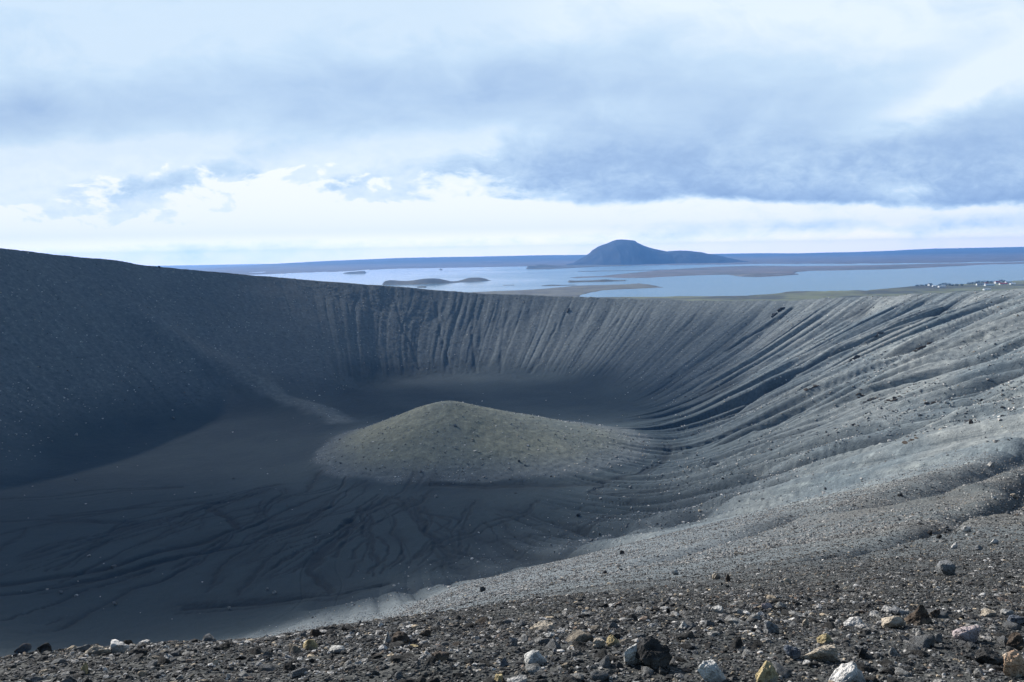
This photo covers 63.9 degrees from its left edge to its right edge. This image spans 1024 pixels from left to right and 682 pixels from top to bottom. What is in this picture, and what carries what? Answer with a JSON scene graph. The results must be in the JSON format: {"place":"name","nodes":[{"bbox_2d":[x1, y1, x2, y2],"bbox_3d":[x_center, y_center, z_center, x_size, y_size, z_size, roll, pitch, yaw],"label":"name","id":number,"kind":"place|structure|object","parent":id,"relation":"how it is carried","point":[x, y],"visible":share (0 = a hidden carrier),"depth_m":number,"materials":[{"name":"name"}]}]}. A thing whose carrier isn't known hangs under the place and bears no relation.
{"place":"outdoors","nodes":[
{"label":"outdoors","id":0,"kind":"place"},
{"bbox_2d":[160,264,262,269],"bbox_3d":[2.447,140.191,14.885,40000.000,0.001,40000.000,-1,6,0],"label":"ground","id":1,"kind":"structure","parent":0,"point":[189,267],"depth_m":16498.10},
{"bbox_2d":[382,277,490,284],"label":"island","id":2,"kind":"structure","parent":0,"point":[426,281],"depth_m":3790.20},
{"bbox_2d":[0,248,1023,681],"bbox_3d":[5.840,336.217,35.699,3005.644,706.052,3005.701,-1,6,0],"label":"crater","id":3,"kind":"structure","parent":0,"point":[280,522],"depth_m":448.32},
{"bbox_2d":[14,643,31,652],"bbox_3d":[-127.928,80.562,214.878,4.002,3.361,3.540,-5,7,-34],"label":"rock","id":4,"kind":"object","parent":3,"relation":"on","point":[25,647],"visible":0.81,"depth_m":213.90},
{"bbox_2d":[23,676,43,681],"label":"stone","id":5,"kind":"object","parent":3,"relation":"on","point":[32,678],"visible":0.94,"depth_m":3.91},
{"bbox_2d":[37,643,51,651],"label":"rock","id":6,"kind":"object","parent":3,"relation":"on","point":[44,647],"visible":0.83,"depth_m":5.06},
{"bbox_2d":[51,658,66,663],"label":"stone","id":7,"kind":"object","parent":3,"relation":"on","point":[58,661],"visible":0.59,"depth_m":4.39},
{"bbox_2d":[74,644,90,650],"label":"stone","id":8,"kind":"object","parent":3,"relation":"on","point":[86,647],"visible":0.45,"depth_m":5.04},
{"bbox_2d":[81,662,88,673],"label":"rock","id":9,"kind":"object","parent":3,"relation":"on","point":[84,667],"visible":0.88,"depth_m":3.95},
{"bbox_2d":[83,645,111,655],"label":"rock","id":10,"kind":"object","parent":3,"relation":"on","point":[96,649],"visible":0.8,"depth_m":4.69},
{"bbox_2d":[109,639,129,653],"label":"rock","id":11,"kind":"object","parent":3,"relation":"on","point":[118,646],"visible":0.83,"depth_m":4.74,"materials":[{"name":"stone"}]},
{"bbox_2d":[128,649,147,655],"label":"stone","id":12,"kind":"object","parent":3,"relation":"on","point":[137,651],"visible":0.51,"depth_m":4.37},
{"bbox_2d":[153,671,164,677],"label":"stone","id":13,"kind":"object","parent":3,"relation":"on","point":[157,675],"visible":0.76,"depth_m":3.85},
{"bbox_2d":[157,655,169,663],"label":"stone","id":14,"kind":"object","parent":3,"relation":"on","point":[162,659],"visible":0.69,"depth_m":4.15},
{"bbox_2d":[202,633,216,641],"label":"stone","id":15,"kind":"object","parent":3,"relation":"on","point":[208,637],"visible":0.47,"depth_m":5.21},
{"bbox_2d":[236,670,248,676],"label":"stone","id":16,"kind":"object","parent":3,"relation":"on","point":[243,673],"visible":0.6,"depth_m":3.71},
{"bbox_2d":[250,646,260,654],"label":"stone","id":17,"kind":"object","parent":3,"relation":"on","point":[255,650],"visible":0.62,"depth_m":4.34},
{"bbox_2d":[258,664,277,671],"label":"stone","id":18,"kind":"object","parent":3,"relation":"on","point":[267,667],"visible":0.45,"depth_m":3.83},
{"bbox_2d":[283,663,295,670],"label":"stone","id":19,"kind":"object","parent":3,"relation":"on","point":[289,666],"visible":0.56,"depth_m":3.81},
{"bbox_2d":[288,643,303,652],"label":"stone","id":20,"kind":"object","parent":3,"relation":"on","point":[294,648],"visible":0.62,"depth_m":4.50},
{"bbox_2d":[290,667,307,678],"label":"stone","id":21,"kind":"object","parent":3,"relation":"on","point":[297,672],"visible":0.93,"depth_m":3.62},
{"bbox_2d":[303,639,317,649],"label":"rock","id":22,"kind":"object","parent":3,"relation":"on","point":[310,644],"visible":0.84,"depth_m":4.59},
{"bbox_2d":[308,629,321,636],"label":"stone","id":23,"kind":"object","parent":3,"relation":"on","point":[315,632],"visible":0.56,"depth_m":5.42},
{"bbox_2d":[328,645,344,653],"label":"rock","id":24,"kind":"object","parent":3,"relation":"on","point":[336,649],"visible":0.94,"depth_m":4.31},
{"bbox_2d":[342,625,357,630],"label":"stone","id":25,"kind":"object","parent":3,"relation":"on","point":[346,627],"visible":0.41,"depth_m":5.97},
{"bbox_2d":[383,631,390,643],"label":"rock","id":26,"kind":"object","parent":3,"relation":"on","point":[387,640],"visible":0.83,"depth_m":4.41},
{"bbox_2d":[390,641,404,647],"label":"stone","id":27,"kind":"object","parent":3,"relation":"on","point":[397,643],"visible":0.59,"depth_m":4.22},
{"bbox_2d":[394,671,402,678],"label":"stone","id":28,"kind":"object","parent":3,"relation":"on","point":[398,674],"visible":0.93,"depth_m":3.44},
{"bbox_2d":[390,655,409,662],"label":"stone","id":29,"kind":"object","parent":3,"relation":"on","point":[398,658],"visible":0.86,"depth_m":3.62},
{"bbox_2d":[391,631,409,643],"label":"rock","id":30,"kind":"object","parent":3,"relation":"on","point":[402,636],"visible":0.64,"depth_m":4.34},
{"bbox_2d":[419,630,430,636],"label":"stone","id":31,"kind":"object","parent":3,"relation":"on","point":[426,633],"visible":0.64,"depth_m":4.72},
{"bbox_2d":[424,656,435,664],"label":"stone","id":32,"kind":"object","parent":3,"relation":"on","point":[431,659],"visible":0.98,"depth_m":3.57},
{"bbox_2d":[432,652,449,660],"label":"rock","id":33,"kind":"object","parent":3,"relation":"on","point":[441,656],"visible":0.9,"depth_m":3.62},
{"bbox_2d":[475,617,488,622],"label":"stone","id":34,"kind":"object","parent":3,"relation":"on","point":[483,619],"visible":0.53,"depth_m":6.35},
{"bbox_2d":[478,659,494,667],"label":"stone","id":35,"kind":"object","parent":3,"relation":"on","point":[488,663],"visible":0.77,"depth_m":3.55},
{"bbox_2d":[494,674,502,681],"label":"rock","id":36,"kind":"object","parent":3,"relation":"on","point":[498,677],"visible":1,"depth_m":3.32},
{"bbox_2d":[500,657,508,666],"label":"rock","id":37,"kind":"object","parent":3,"relation":"on","point":[503,663],"visible":0.92,"depth_m":3.55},
{"bbox_2d":[500,619,513,624],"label":"stone","id":38,"kind":"object","parent":3,"relation":"on","point":[507,621],"visible":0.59,"depth_m":5.45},
{"bbox_2d":[0,560,1023,681],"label":"gravel","id":39,"kind":"structure","parent":3,"relation":"on","point":[621,611],"depth_m":4.61,"materials":[{"name":"gravel"}]},
{"bbox_2d":[0,252,1023,626],"bbox_3d":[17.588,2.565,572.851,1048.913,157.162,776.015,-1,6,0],"label":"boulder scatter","id":40,"kind":"object","parent":3,"relation":"on","point":[658,406],"visible":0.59,"depth_m":427.75,"materials":[{"name":"stone"}]},
{"bbox_2d":[509,637,517,645],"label":"rock","id":41,"kind":"object","parent":3,"relation":"on","point":[513,641],"visible":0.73,"depth_m":4.00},
{"bbox_2d":[520,633,528,641],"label":"stone","id":42,"kind":"object","parent":3,"relation":"on","point":[524,637],"visible":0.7,"depth_m":4.12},
{"bbox_2d":[525,663,545,674],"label":"stone","id":43,"kind":"object","parent":3,"relation":"on","point":[533,669],"visible":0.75,"depth_m":3.41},
{"bbox_2d":[524,650,546,664],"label":"rock","id":44,"kind":"object","parent":3,"relation":"on","point":[533,656],"visible":0.82,"depth_m":3.55,"materials":[{"name":"stone"}]},
{"bbox_2d":[533,620,554,631],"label":"rock","id":45,"kind":"object","parent":3,"relation":"on","point":[542,626],"visible":0.94,"depth_m":4.57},
{"bbox_2d":[537,638,550,644],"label":"stone","id":46,"kind":"object","parent":3,"relation":"on","point":[543,641],"visible":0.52,"depth_m":3.93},
{"bbox_2d":[544,639,561,649],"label":"stone","id":47,"kind":"object","parent":3,"relation":"on","point":[552,644],"visible":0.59,"depth_m":3.81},
{"bbox_2d":[571,673,584,681],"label":"stone","id":48,"kind":"object","parent":3,"relation":"on","point":[579,677],"visible":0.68,"depth_m":3.30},
{"bbox_2d":[565,629,593,641],"bbox_3d":[0.322,1.477,4.044,0.138,0.093,0.125,-21,20,-28],"label":"stone","id":49,"kind":"object","parent":3,"relation":"on","point":[579,635],"visible":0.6,"depth_m":4.02,"materials":[{"name":"stone"}]},
{"bbox_2d":[573,641,586,647],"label":"stone","id":50,"kind":"object","parent":3,"relation":"on","point":[577,644],"visible":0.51,"depth_m":3.80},
{"bbox_2d":[590,670,608,681],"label":"stone","id":51,"kind":"object","parent":3,"relation":"on","point":[595,675],"visible":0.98,"depth_m":3.30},
{"bbox_2d":[593,638,605,648],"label":"rock","id":52,"kind":"object","parent":3,"relation":"on","point":[599,642],"visible":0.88,"depth_m":3.77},
{"bbox_2d":[594,648,606,658],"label":"stone","id":53,"kind":"object","parent":3,"relation":"on","point":[602,653],"visible":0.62,"depth_m":3.56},
{"bbox_2d":[599,655,611,667],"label":"stone","id":54,"kind":"object","parent":3,"relation":"on","point":[604,662],"visible":0.91,"depth_m":3.45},
{"bbox_2d":[606,634,620,646],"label":"rock","id":55,"kind":"object","parent":3,"relation":"on","point":[611,640],"visible":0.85,"depth_m":3.79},
{"bbox_2d":[239,437,1023,637],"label":"scree","id":56,"kind":"structure","parent":3,"relation":"on","point":[766,544],"depth_m":71.25,"materials":[{"name":"gravel"}]},
{"bbox_2d":[624,643,641,664],"bbox_3d":[0.519,1.347,3.500,0.086,0.126,0.069,0,6,10],"label":"rock","id":57,"kind":"object","parent":3,"relation":"on","point":[630,658],"visible":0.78,"depth_m":3.48,"materials":[{"name":"stone"}]},
{"bbox_2d":[641,666,653,674],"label":"stone","id":58,"kind":"object","parent":3,"relation":"on","point":[647,670],"visible":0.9,"depth_m":3.38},
{"bbox_2d":[635,636,672,669],"bbox_3d":[0.580,1.327,3.450,0.099,0.165,0.164,-5,8,-36],"label":"rock","id":59,"kind":"object","parent":3,"relation":"on","point":[653,653],"visible":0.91,"depth_m":3.42,"materials":[{"name":"stone"}]},
{"bbox_2d":[676,631,694,639],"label":"stone","id":60,"kind":"object","parent":3,"relation":"on","point":[687,634],"visible":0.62,"depth_m":4.07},
{"bbox_2d":[677,643,693,649],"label":"stone","id":61,"kind":"object","parent":3,"relation":"on","point":[687,646],"visible":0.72,"depth_m":3.86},
{"bbox_2d":[685,620,695,629],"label":"stone","id":62,"kind":"object","parent":3,"relation":"on","point":[690,625],"visible":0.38,"depth_m":4.49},
{"bbox_2d":[697,659,725,681],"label":"rock","id":63,"kind":"object","parent":3,"relation":"on","point":[709,670],"visible":0.99,"depth_m":3.25,"materials":[{"name":"stone"}]},
{"bbox_2d":[711,605,723,612],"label":"rock","id":64,"kind":"object","parent":3,"relation":"on","point":[718,608],"visible":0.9,"depth_m":5.52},
{"bbox_2d":[724,617,749,624],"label":"stone","id":65,"kind":"object","parent":3,"relation":"on","point":[734,620],"visible":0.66,"depth_m":4.66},
{"bbox_2d":[730,636,743,648],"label":"stone","id":66,"kind":"object","parent":3,"relation":"on","point":[737,643],"visible":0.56,"depth_m":3.87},
{"bbox_2d":[732,608,743,614],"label":"stone","id":67,"kind":"object","parent":3,"relation":"on","point":[737,611],"visible":0.84,"depth_m":5.47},
{"bbox_2d":[742,649,752,655],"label":"stone","id":68,"kind":"object","parent":3,"relation":"on","point":[746,652],"visible":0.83,"depth_m":3.73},
{"bbox_2d":[747,614,760,620],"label":"stone","id":69,"kind":"object","parent":3,"relation":"on","point":[758,617],"visible":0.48,"depth_m":4.97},
{"bbox_2d":[751,639,763,647],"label":"stone","id":70,"kind":"object","parent":3,"relation":"on","point":[758,643],"visible":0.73,"depth_m":3.88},
{"bbox_2d":[761,602,771,608],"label":"rock","id":71,"kind":"object","parent":3,"relation":"on","point":[766,605],"visible":0.72,"depth_m":5.59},
{"bbox_2d":[755,660,778,681],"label":"rock","id":72,"kind":"object","parent":3,"relation":"on","point":[766,672],"visible":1,"depth_m":3.25,"materials":[{"name":"stone"}]},
{"bbox_2d":[763,620,778,633],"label":"rock","id":73,"kind":"object","parent":3,"relation":"on","point":[770,627],"visible":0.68,"depth_m":4.31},
{"bbox_2d":[771,661,791,677],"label":"stone","id":74,"kind":"object","parent":3,"relation":"on","point":[784,672],"visible":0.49,"depth_m":3.33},
{"bbox_2d":[784,645,800,659],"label":"rock","id":75,"kind":"object","parent":3,"relation":"on","point":[792,652],"visible":0.92,"depth_m":3.60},
{"bbox_2d":[802,644,838,662],"bbox_3d":[1.352,1.374,3.600,0.162,0.082,0.081,0,6,7],"label":"rock","id":76,"kind":"object","parent":3,"relation":"on","point":[824,653],"visible":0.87,"depth_m":3.57,"materials":[{"name":"stone"}]},
{"bbox_2d":[816,633,833,643],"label":"rock","id":77,"kind":"object","parent":3,"relation":"on","point":[824,638],"visible":0.87,"depth_m":4.01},
{"bbox_2d":[824,622,835,628],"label":"stone","id":78,"kind":"object","parent":3,"relation":"on","point":[829,624],"visible":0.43,"depth_m":4.50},
{"bbox_2d":[829,662,865,681],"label":"rock","id":79,"kind":"object","parent":3,"relation":"on","point":[847,672],"visible":1,"depth_m":3.24,"materials":[{"name":"stone"}]},
{"bbox_2d":[844,617,865,629],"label":"rock","id":80,"kind":"object","parent":3,"relation":"on","point":[856,622],"visible":0.77,"depth_m":4.53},
{"bbox_2d":[858,648,868,658],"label":"rock","id":81,"kind":"object","parent":3,"relation":"on","point":[863,654],"visible":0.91,"depth_m":3.67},
{"bbox_2d":[860,666,875,671],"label":"stone","id":82,"kind":"object","parent":3,"relation":"on","point":[867,669],"visible":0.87,"depth_m":3.41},
{"bbox_2d":[864,676,877,681],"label":"stone","id":83,"kind":"object","parent":3,"relation":"on","point":[873,679],"visible":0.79,"depth_m":3.26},
{"bbox_2d":[877,659,892,665],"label":"stone","id":84,"kind":"object","parent":3,"relation":"on","point":[883,662],"visible":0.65,"depth_m":3.50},
{"bbox_2d":[882,667,894,674],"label":"stone","id":85,"kind":"object","parent":3,"relation":"on","point":[891,670],"visible":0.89,"depth_m":3.37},
{"bbox_2d":[881,616,905,628],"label":"rock","id":86,"kind":"object","parent":3,"relation":"on","point":[890,622],"visible":0.91,"depth_m":4.50,"materials":[{"name":"stone"}]},
{"bbox_2d":[888,647,900,656],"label":"stone","id":87,"kind":"object","parent":3,"relation":"on","point":[893,652],"visible":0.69,"depth_m":3.72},
{"bbox_2d":[888,605,907,614],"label":"rock","id":88,"kind":"object","parent":3,"relation":"on","point":[896,610],"visible":0.98,"depth_m":5.03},
{"bbox_2d":[893,667,909,676],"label":"stone","id":89,"kind":"object","parent":3,"relation":"on","point":[900,671],"visible":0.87,"depth_m":3.35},
{"bbox_2d":[896,635,908,640],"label":"stone","id":90,"kind":"object","parent":3,"relation":"on","point":[901,637],"visible":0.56,"depth_m":4.05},
{"bbox_2d":[905,643,920,651],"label":"stone","id":91,"kind":"object","parent":3,"relation":"on","point":[909,647],"visible":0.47,"depth_m":3.79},
{"bbox_2d":[904,604,932,625],"bbox_3d":[2.333,1.580,4.705,0.140,0.137,0.113,-1,6,1],"label":"rock","id":92,"kind":"object","parent":3,"relation":"on","point":[919,615],"visible":0.89,"depth_m":4.70,"materials":[{"name":"stone"}]},
{"bbox_2d":[910,650,927,656],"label":"stone","id":93,"kind":"object","parent":3,"relation":"on","point":[921,653],"visible":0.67,"depth_m":3.73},
{"bbox_2d":[909,634,934,648],"bbox_3d":[1.938,1.444,3.890,0.115,0.070,0.126,-10,25,37],"label":"stone","id":94,"kind":"object","parent":3,"relation":"on","point":[926,641],"visible":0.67,"depth_m":3.88,"materials":[{"name":"stone"}]},
{"bbox_2d":[929,609,939,617],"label":"rock","id":95,"kind":"object","parent":3,"relation":"on","point":[934,613],"visible":0.89,"depth_m":4.88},
{"bbox_2d":[927,609,948,617],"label":"stone","id":96,"kind":"object","parent":3,"relation":"on","point":[942,614],"visible":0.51,"depth_m":4.90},
{"bbox_2d":[934,634,942,643],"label":"stone","id":97,"kind":"object","parent":3,"relation":"on","point":[938,637],"visible":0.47,"depth_m":3.98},
{"bbox_2d":[937,560,955,574],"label":"rock","id":98,"kind":"object","parent":3,"relation":"on","point":[946,567],"visible":0.76,"depth_m":10.14,"materials":[{"name":"stone"}]},
{"bbox_2d":[961,526,970,531],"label":"rock","id":99,"kind":"object","parent":3,"relation":"on","point":[966,529],"visible":0.88,"depth_m":35.53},
{"bbox_2d":[952,625,980,642],"bbox_3d":[2.257,1.466,4.099,0.165,0.103,0.118,-7,9,-45],"label":"rock","id":100,"kind":"object","parent":3,"relation":"on","point":[968,633],"visible":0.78,"depth_m":4.05,"materials":[{"name":"stone"}]},
{"bbox_2d":[965,620,985,625],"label":"stone","id":101,"kind":"object","parent":3,"relation":"on","point":[974,622],"visible":0.56,"depth_m":4.60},
{"bbox_2d":[973,668,983,675],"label":"stone","id":102,"kind":"object","parent":3,"relation":"on","point":[978,671],"visible":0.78,"depth_m":3.32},
{"bbox_2d":[980,608,996,617],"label":"rock","id":103,"kind":"object","parent":3,"relation":"on","point":[986,612],"visible":0.71,"depth_m":5.15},
{"bbox_2d":[974,647,1003,665],"bbox_3d":[2.094,1.392,3.594,0.117,0.082,0.102,-5,7,-33],"label":"rock","id":104,"kind":"object","parent":3,"relation":"on","point":[988,655],"visible":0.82,"depth_m":3.58,"materials":[{"name":"stone"}]},
{"bbox_2d":[987,665,1003,671],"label":"stone","id":105,"kind":"object","parent":3,"relation":"on","point":[996,667],"visible":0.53,"depth_m":3.36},
{"bbox_2d":[997,635,1007,646],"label":"stone","id":106,"kind":"object","parent":3,"relation":"on","point":[1003,639],"visible":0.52,"depth_m":3.99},
{"bbox_2d":[1000,609,1013,615],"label":"rock","id":107,"kind":"object","parent":3,"relation":"on","point":[1006,612],"visible":0.84,"depth_m":5.15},
{"bbox_2d":[1002,621,1021,629],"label":"stone","id":108,"kind":"object","parent":3,"relation":"on","point":[1010,625],"visible":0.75,"depth_m":4.54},
{"bbox_2d":[1003,650,1023,677],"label":"rock","id":109,"kind":"object","parent":3,"relation":"on","point":[1013,664],"visible":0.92,"depth_m":3.26,"materials":[{"name":"stone"}]},
{"bbox_2d":[1007,632,1023,649],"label":"rock","id":110,"kind":"object","parent":3,"relation":"on","point":[1015,640],"visible":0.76,"depth_m":3.92,"materials":[{"name":"stone"}]},
{"bbox_2d":[1007,614,1023,624],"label":"rock","id":111,"kind":"object","parent":3,"relation":"on","point":[1016,619],"visible":0.76,"depth_m":4.77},
{"bbox_2d":[0,0,1023,265],"label":"sky","id":112,"kind":"structure","parent":0,"point":[140,132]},
{"bbox_2d":[469,283,661,296],"bbox_3d":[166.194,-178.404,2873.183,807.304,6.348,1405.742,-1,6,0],"label":"peninsula","id":113,"kind":"object","parent":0,"point":[575,291],"visible":0.48,"depth_m":2840.21},
{"bbox_2d":[526,265,631,268],"bbox_3d":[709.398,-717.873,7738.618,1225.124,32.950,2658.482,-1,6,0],"label":"promontory","id":114,"kind":"structure","parent":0,"point":[552,266],"depth_m":7139.89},
{"bbox_2d":[191,247,1023,274],"bbox_3d":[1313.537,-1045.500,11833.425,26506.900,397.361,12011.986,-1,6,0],"label":"hills","id":115,"kind":"structure","parent":0,"point":[961,255],"depth_m":10489.20,"materials":[{"name":"stone"}]},
{"bbox_2d":[249,261,1023,296],"bbox_3d":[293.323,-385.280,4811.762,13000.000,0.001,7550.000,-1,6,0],"label":"lake","id":116,"kind":"structure","parent":0,"point":[512,278],"depth_m":3787.53,"materials":[{"name":"blue liquid"}]},
{"bbox_2d":[568,279,625,282],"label":"shoal","id":117,"kind":"structure","parent":116,"relation":"in","point":[602,280],"depth_m":3644.82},
{"bbox_2d":[577,270,647,271],"bbox_3d":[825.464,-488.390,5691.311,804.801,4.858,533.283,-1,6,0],"label":"spit","id":118,"kind":"structure","parent":116,"relation":"in","point":[616,270],"depth_m":5641.51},
{"bbox_2d":[566,239,747,264],"bbox_3d":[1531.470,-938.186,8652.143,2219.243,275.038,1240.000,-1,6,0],"label":"mountain","id":119,"kind":"structure","parent":0,"point":[623,252],"depth_m":8355.08,"materials":[{"name":"stone"}]},
{"bbox_2d":[570,262,1023,277],"bbox_3d":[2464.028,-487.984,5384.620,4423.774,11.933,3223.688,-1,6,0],"label":"headland","id":120,"kind":"structure","parent":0,"point":[755,271],"depth_m":5015.22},
{"bbox_2d":[599,280,1023,300],"bbox_3d":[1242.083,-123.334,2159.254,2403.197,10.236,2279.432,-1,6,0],"label":"shore land","id":121,"kind":"structure","parent":0,"point":[800,295],"depth_m":2289.16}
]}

